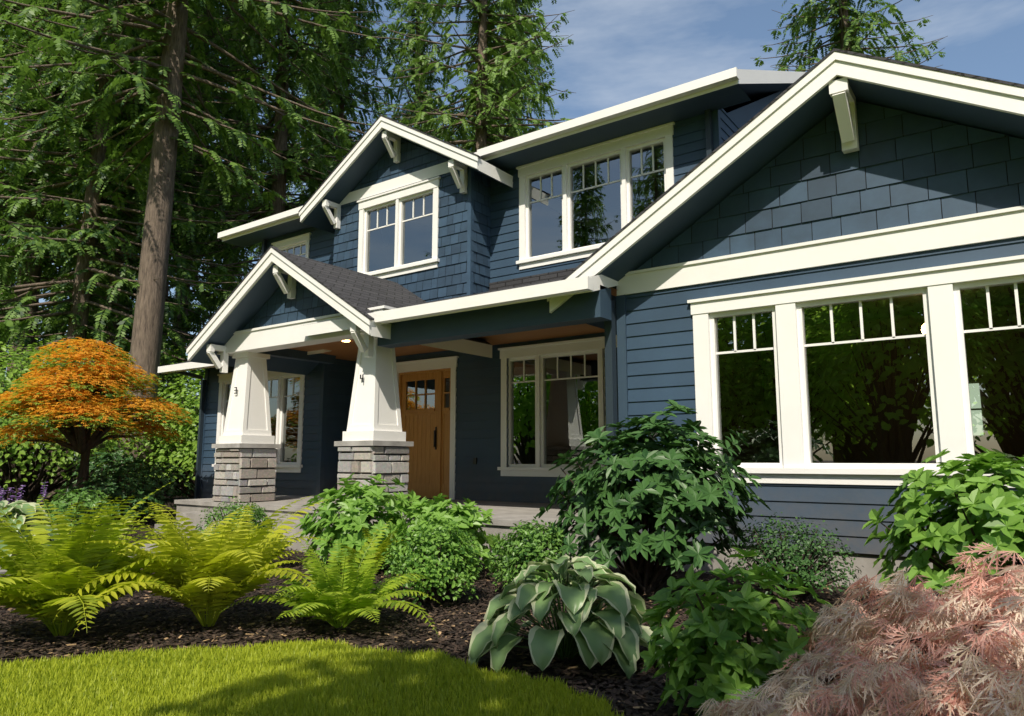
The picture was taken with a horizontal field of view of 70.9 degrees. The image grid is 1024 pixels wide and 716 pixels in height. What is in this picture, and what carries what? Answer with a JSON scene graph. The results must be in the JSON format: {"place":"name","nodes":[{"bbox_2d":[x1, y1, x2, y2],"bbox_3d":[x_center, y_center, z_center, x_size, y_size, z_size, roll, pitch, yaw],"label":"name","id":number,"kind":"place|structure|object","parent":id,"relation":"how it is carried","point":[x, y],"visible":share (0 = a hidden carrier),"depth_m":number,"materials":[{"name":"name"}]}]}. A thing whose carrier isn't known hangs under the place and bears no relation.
{"place":"outdoors","nodes":[
{"label":"outdoors","id":0,"kind":"place"},
{"bbox_2d":[0,543,157,576],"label":"garden path","id":1,"kind":"structure","parent":0,"point":[5,571],"depth_m":8.58,"materials":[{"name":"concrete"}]},
{"bbox_2d":[212,446,408,508],"bbox_3d":[-3.005,1.704,10.404,3.588,0.812,0.723,-6,-10,36],"label":"stone column base","id":2,"kind":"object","parent":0,"point":[237,459],"visible":0.76,"depth_m":10.82,"materials":[{"name":"beige stone"}]},
{"bbox_2d":[234,374,476,499],"bbox_3d":[0.189,0.784,9.533,9.312,2.400,2.627,-6,-10,36],"label":"house hardware","id":3,"kind":"object","parent":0,"point":[435,445],"visible":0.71,"depth_m":12.03,"materials":[{"name":"black metal"}]},
{"bbox_2d":[399,368,450,498],"bbox_3d":[-1.478,1.295,12.342,1.250,2.170,0.090,-6,-10,36],"label":"front door","id":4,"kind":"structure","parent":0,"point":[429,469],"depth_m":12.28,"materials":[{"name":"brown wood"}]},
{"bbox_2d":[174,109,712,498],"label":"house downspouts","id":5,"kind":"object","parent":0,"point":[610,371],"visible":0.44,"depth_m":7.73,"materials":[{"name":"metal"}]},
{"bbox_2d":[288,287,616,360],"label":"porch ceiling","id":6,"kind":"structure","parent":0,"point":[343,350],"depth_m":11.24,"materials":[{"name":"brown wood"}]},
{"bbox_2d":[0,462,959,715],"bbox_3d":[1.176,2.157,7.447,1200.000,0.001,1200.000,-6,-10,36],"label":"ground","id":7,"kind":"structure","parent":0,"point":[151,522],"depth_m":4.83,"materials":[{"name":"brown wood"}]},
{"bbox_2d":[0,347,45,468],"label":"understory tree","id":8,"kind":"object","parent":7,"relation":"on","point":[10,368],"visible":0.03,"depth_m":22.94,"materials":[{"name":"green plant"}]},
{"bbox_2d":[0,482,47,522],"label":"flower spikes","id":9,"kind":"object","parent":7,"relation":"on","point":[12,496],"visible":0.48,"depth_m":9.91,"materials":[{"name":"purple plant"}]},
{"bbox_2d":[0,500,57,555],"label":"hosta plant","id":10,"kind":"object","parent":7,"relation":"on","point":[20,507],"visible":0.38,"depth_m":8.35,"materials":[{"name":"plant"}]},
{"bbox_2d":[0,6,78,371],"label":"fir tree","id":11,"kind":"object","parent":7,"relation":"on","point":[14,284],"visible":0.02,"depth_m":34.89,"materials":[{"name":"green plant"}]},
{"bbox_2d":[0,0,82,371],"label":"fir tree","id":12,"kind":"object","parent":7,"relation":"on","point":[8,181],"visible":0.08,"depth_m":27.68,"materials":[{"name":"green plant"}]},
{"bbox_2d":[10,507,83,540],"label":"green shrub","id":13,"kind":"object","parent":7,"relation":"on","point":[51,516],"visible":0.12,"depth_m":9.01,"materials":[{"name":"green plant"}]},
{"bbox_2d":[36,488,120,530],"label":"green shrub","id":14,"kind":"object","parent":7,"relation":"on","point":[63,500],"visible":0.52,"depth_m":10.02,"materials":[{"name":"green plant"}]},
{"bbox_2d":[0,330,159,504],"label":"hedge","id":15,"kind":"object","parent":7,"relation":"on","point":[21,464],"visible":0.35,"depth_m":17.07,"materials":[{"name":"green plant"}]},
{"bbox_2d":[0,0,191,469],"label":"fir tree","id":16,"kind":"object","parent":7,"relation":"on","point":[29,214],"visible":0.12,"depth_m":25.31,"materials":[{"name":"green plant"}]},
{"bbox_2d":[0,337,193,524],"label":"japanese maple tree","id":17,"kind":"object","parent":7,"relation":"on","point":[81,407],"visible":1,"depth_m":12.16,"materials":[{"name":"orange plant"}]},
{"bbox_2d":[0,480,208,636],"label":"fern plant","id":18,"kind":"object","parent":7,"relation":"on","point":[41,585],"visible":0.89,"depth_m":4.32,"materials":[{"name":"green plant"}]},
{"bbox_2d":[59,446,151,498],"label":"dark shrub","id":19,"kind":"object","parent":7,"relation":"on","point":[109,459],"visible":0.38,"depth_m":15.02,"materials":[{"name":"green plant"}]},
{"bbox_2d":[55,470,165,524],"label":"dark shrub","id":20,"kind":"object","parent":7,"relation":"on","point":[112,487],"visible":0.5,"depth_m":11.79,"materials":[{"name":"green plant"}]},
{"bbox_2d":[0,0,236,471],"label":"fir tree","id":21,"kind":"object","parent":7,"relation":"on","point":[115,319],"visible":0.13,"depth_m":24.28,"materials":[{"name":"green plant"}]},
{"bbox_2d":[0,2,257,486],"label":"fir tree","id":22,"kind":"object","parent":7,"relation":"on","point":[191,329],"visible":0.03,"depth_m":29.73,"materials":[{"name":"green plant"}]},
{"bbox_2d":[0,0,258,497],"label":"fir tree","id":23,"kind":"object","parent":7,"relation":"on","point":[83,299],"visible":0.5,"depth_m":21.80,"materials":[{"name":"green plant"}]},
{"bbox_2d":[92,457,194,521],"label":"dark shrub","id":24,"kind":"object","parent":7,"relation":"on","point":[149,483],"visible":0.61,"depth_m":12.85,"materials":[{"name":"green plant"}]},
{"bbox_2d":[90,335,204,495],"bbox_3d":[-10.019,1.855,22.836,6.243,4.982,7.076,-6,-10,36],"label":"understory tree","id":25,"kind":"object","parent":7,"relation":"on","point":[161,388],"visible":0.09,"depth_m":21.79,"materials":[{"name":"green plant"}]},
{"bbox_2d":[110,369,204,498],"bbox_3d":[-8.208,2.018,19.282,4.758,3.646,4.822,-6,-10,36],"label":"hedge","id":26,"kind":"object","parent":7,"relation":"on","point":[187,462],"visible":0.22,"depth_m":18.14,"materials":[{"name":"green plant"}]},
{"bbox_2d":[9,0,311,487],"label":"fir tree","id":27,"kind":"object","parent":7,"relation":"on","point":[215,66],"visible":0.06,"depth_m":29.95,"materials":[{"name":"green plant"}]},
{"bbox_2d":[145,517,221,554],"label":"fern plant","id":28,"kind":"object","parent":7,"relation":"on","point":[187,537],"visible":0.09,"depth_m":7.10,"materials":[{"name":"green plant"}]},
{"bbox_2d":[71,1,306,472],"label":"fir tree","id":29,"kind":"object","parent":7,"relation":"on","point":[226,15],"visible":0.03,"depth_m":37.94,"materials":[{"name":"green plant"}]},
{"bbox_2d":[53,495,326,635],"bbox_3d":[-1.964,1.325,4.685,1.667,0.841,1.658,4,-9,-27],"label":"fern plant","id":30,"kind":"object","parent":7,"relation":"on","point":[235,564],"visible":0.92,"depth_m":4.54,"materials":[{"name":"green plant"}]},
{"bbox_2d":[0,0,408,499],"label":"fir tree","id":31,"kind":"object","parent":7,"relation":"on","point":[166,60],"visible":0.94,"depth_m":19.94,"materials":[{"name":"green plant"}]},
{"bbox_2d":[195,496,275,537],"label":"box shrub","id":32,"kind":"object","parent":7,"relation":"on","point":[258,514],"visible":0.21,"depth_m":8.14,"materials":[{"name":"green plant"}]},
{"bbox_2d":[167,3,309,343],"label":"fir tree","id":33,"kind":"object","parent":7,"relation":"on","point":[250,254],"visible":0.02,"depth_m":41.85,"materials":[{"name":"green plant"}]},
{"bbox_2d":[249,520,300,559],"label":"fern plant","id":34,"kind":"object","parent":7,"relation":"on","point":[251,531],"visible":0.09,"depth_m":7.42,"materials":[{"name":"green plant"}]},
{"bbox_2d":[172,0,395,316],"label":"fir tree","id":35,"kind":"object","parent":7,"relation":"on","point":[276,180],"visible":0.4,"depth_m":26.76,"materials":[{"name":"green plant"}]},
{"bbox_2d":[245,21,365,259],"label":"fir tree","id":36,"kind":"object","parent":7,"relation":"on","point":[325,122],"visible":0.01,"depth_m":56.20,"materials":[{"name":"green plant"}]},
{"bbox_2d":[0,638,623,715],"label":"grass blades","id":37,"kind":"object","parent":7,"relation":"on","point":[320,677],"depth_m":3.28,"materials":[{"name":"green plant"}]},
{"bbox_2d":[229,0,408,287],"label":"fir tree","id":38,"kind":"object","parent":7,"relation":"on","point":[357,44],"visible":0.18,"depth_m":36.24,"materials":[{"name":"green plant"}]},
{"bbox_2d":[222,518,437,633],"bbox_3d":[-1.098,1.419,4.750,1.439,0.676,1.326,-2,-8,11],"label":"fern plant","id":39,"kind":"object","parent":7,"relation":"on","point":[338,598],"visible":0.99,"depth_m":4.57,"materials":[{"name":"green plant"}]},
{"bbox_2d":[294,473,421,564],"bbox_3d":[-1.551,1.684,7.473,1.503,0.983,1.412,-6,-10,36],"label":"laurel shrub","id":40,"kind":"object","parent":7,"relation":"on","point":[360,513],"visible":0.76,"depth_m":7.20,"materials":[{"name":"green plant"}]},
{"bbox_2d":[330,523,401,569],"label":"fern plant","id":41,"kind":"object","parent":7,"relation":"on","point":[378,555],"visible":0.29,"depth_m":6.85,"materials":[{"name":"green plant"}]},
{"bbox_2d":[358,0,472,146],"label":"fir tree","id":42,"kind":"object","parent":7,"relation":"on","point":[428,92],"visible":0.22,"depth_m":47.35,"materials":[{"name":"green plant"}]},
{"bbox_2d":[380,515,484,606],"bbox_3d":[-0.608,1.553,5.526,0.816,0.692,0.823,-6,-10,36],"label":"box shrub","id":43,"kind":"object","parent":7,"relation":"on","point":[437,561],"visible":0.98,"depth_m":5.38,"materials":[{"name":"green plant"}]},
{"bbox_2d":[395,493,511,574],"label":"laurel shrub","id":44,"kind":"object","parent":7,"relation":"on","point":[468,517],"visible":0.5,"depth_m":6.75,"materials":[{"name":"green plant"}]},
{"bbox_2d":[345,0,573,152],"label":"fir tree","id":45,"kind":"object","parent":7,"relation":"on","point":[480,104],"visible":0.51,"depth_m":27.01,"materials":[{"name":"green plant"}]},
{"bbox_2d":[451,0,564,145],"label":"fir tree","id":46,"kind":"object","parent":7,"relation":"on","point":[524,8],"visible":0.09,"depth_m":54.16,"materials":[{"name":"green plant"}]},
{"bbox_2d":[484,516,575,591],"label":"box shrub","id":47,"kind":"object","parent":7,"relation":"on","point":[530,542],"visible":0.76,"depth_m":5.73,"materials":[{"name":"green plant"}]},
{"bbox_2d":[468,555,663,678],"bbox_3d":[0.326,1.425,4.052,1.094,0.622,1.054,-2,-8,13],"label":"hosta plant","id":48,"kind":"object","parent":7,"relation":"on","point":[619,617],"visible":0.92,"depth_m":3.79,"materials":[{"name":"green plant"}]},
{"bbox_2d":[535,400,770,595],"bbox_3d":[1.171,1.166,5.986,1.916,1.598,1.693,-6,-10,36],"label":"rhododendron shrub","id":49,"kind":"object","parent":7,"relation":"on","point":[669,490],"visible":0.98,"depth_m":5.57,"materials":[{"name":"green plant"}]},
{"bbox_2d":[639,547,839,715],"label":"bright shrub","id":50,"kind":"object","parent":7,"relation":"on","point":[714,654],"visible":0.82,"depth_m":2.90,"materials":[{"name":"green plant"}]},
{"bbox_2d":[724,512,864,602],"bbox_3d":[2.181,1.576,5.672,1.086,0.690,0.928,-6,-10,36],"label":"dark shrub","id":51,"kind":"object","parent":7,"relation":"on","point":[808,569],"visible":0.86,"depth_m":5.54,"materials":[{"name":"green plant"}]},
{"bbox_2d":[753,0,946,71],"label":"fir tree","id":52,"kind":"object","parent":7,"relation":"on","point":[846,27],"visible":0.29,"depth_m":30.46,"materials":[{"name":"green plant"}]},
{"bbox_2d":[695,542,1023,715],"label":"red laceleaf maple","id":53,"kind":"object","parent":7,"relation":"on","point":[965,657],"visible":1,"depth_m":2.18,"materials":[{"name":"pink plant"}]},
{"bbox_2d":[862,445,1023,619],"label":"viburnum shrub","id":54,"kind":"object","parent":7,"relation":"on","point":[991,513],"visible":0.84,"depth_m":4.64,"materials":[{"name":"green plant"}]},
{"bbox_2d":[0,0,1023,455],"label":"sky","id":55,"kind":"structure","parent":0,"point":[622,51],"materials":[{"name":"blue"}]},
{"bbox_2d":[154,440,940,595],"bbox_3d":[-0.849,1.791,9.633,15.200,1.335,3.460,-6,-10,36],"label":"concrete foundation","id":56,"kind":"object","parent":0,"point":[506,515],"visible":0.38,"depth_m":9.12,"materials":[{"name":"grey concrete"}]},
{"bbox_2d":[158,51,1023,499],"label":"house trim","id":57,"kind":"structure","parent":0,"point":[374,413],"depth_m":7.68,"materials":[{"name":"white wood"}]},
{"bbox_2d":[172,48,1023,364],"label":"house roofing","id":58,"kind":"object","parent":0,"point":[358,292],"visible":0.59,"depth_m":10.45,"materials":[{"name":"grey"}]},
{"bbox_2d":[190,77,1023,453],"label":"house soffit","id":59,"kind":"structure","parent":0,"point":[594,309],"depth_m":8.26,"materials":[{"name":"wood"}]},
{"bbox_2d":[199,91,1023,562],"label":"lap siding","id":60,"kind":"object","parent":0,"point":[659,353],"visible":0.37,"depth_m":9.99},
{"bbox_2d":[215,107,1020,502],"bbox_3d":[0.812,-1.210,9.285,11.422,6.280,2.640,-6,-10,36],"label":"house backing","id":61,"kind":"object","parent":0,"point":[669,245],"visible":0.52,"depth_m":7.44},
{"bbox_2d":[227,144,1023,463],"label":"window glass","id":62,"kind":"object","parent":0,"point":[869,402],"visible":0.12,"depth_m":9.23,"materials":[{"name":"glass"}]},
{"bbox_2d":[242,101,1023,329],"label":"shingle siding","id":63,"kind":"object","parent":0,"point":[986,177],"visible":0.66,"depth_m":6.78,"materials":[{"name":"blue wood"}]},
{"bbox_2d":[343,323,925,341],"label":"house lamps","id":64,"kind":"object","parent":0,"point":[923,330],"visible":0.33,"depth_m":7.39,"materials":[{"name":"white glass"}]},
{"bbox_2d":[969,383,983,435],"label":"house windows","id":65,"kind":"structure","parent":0,"point":[975,402],"depth_m":8.31,"materials":[{"name":"glass"}]}
]}

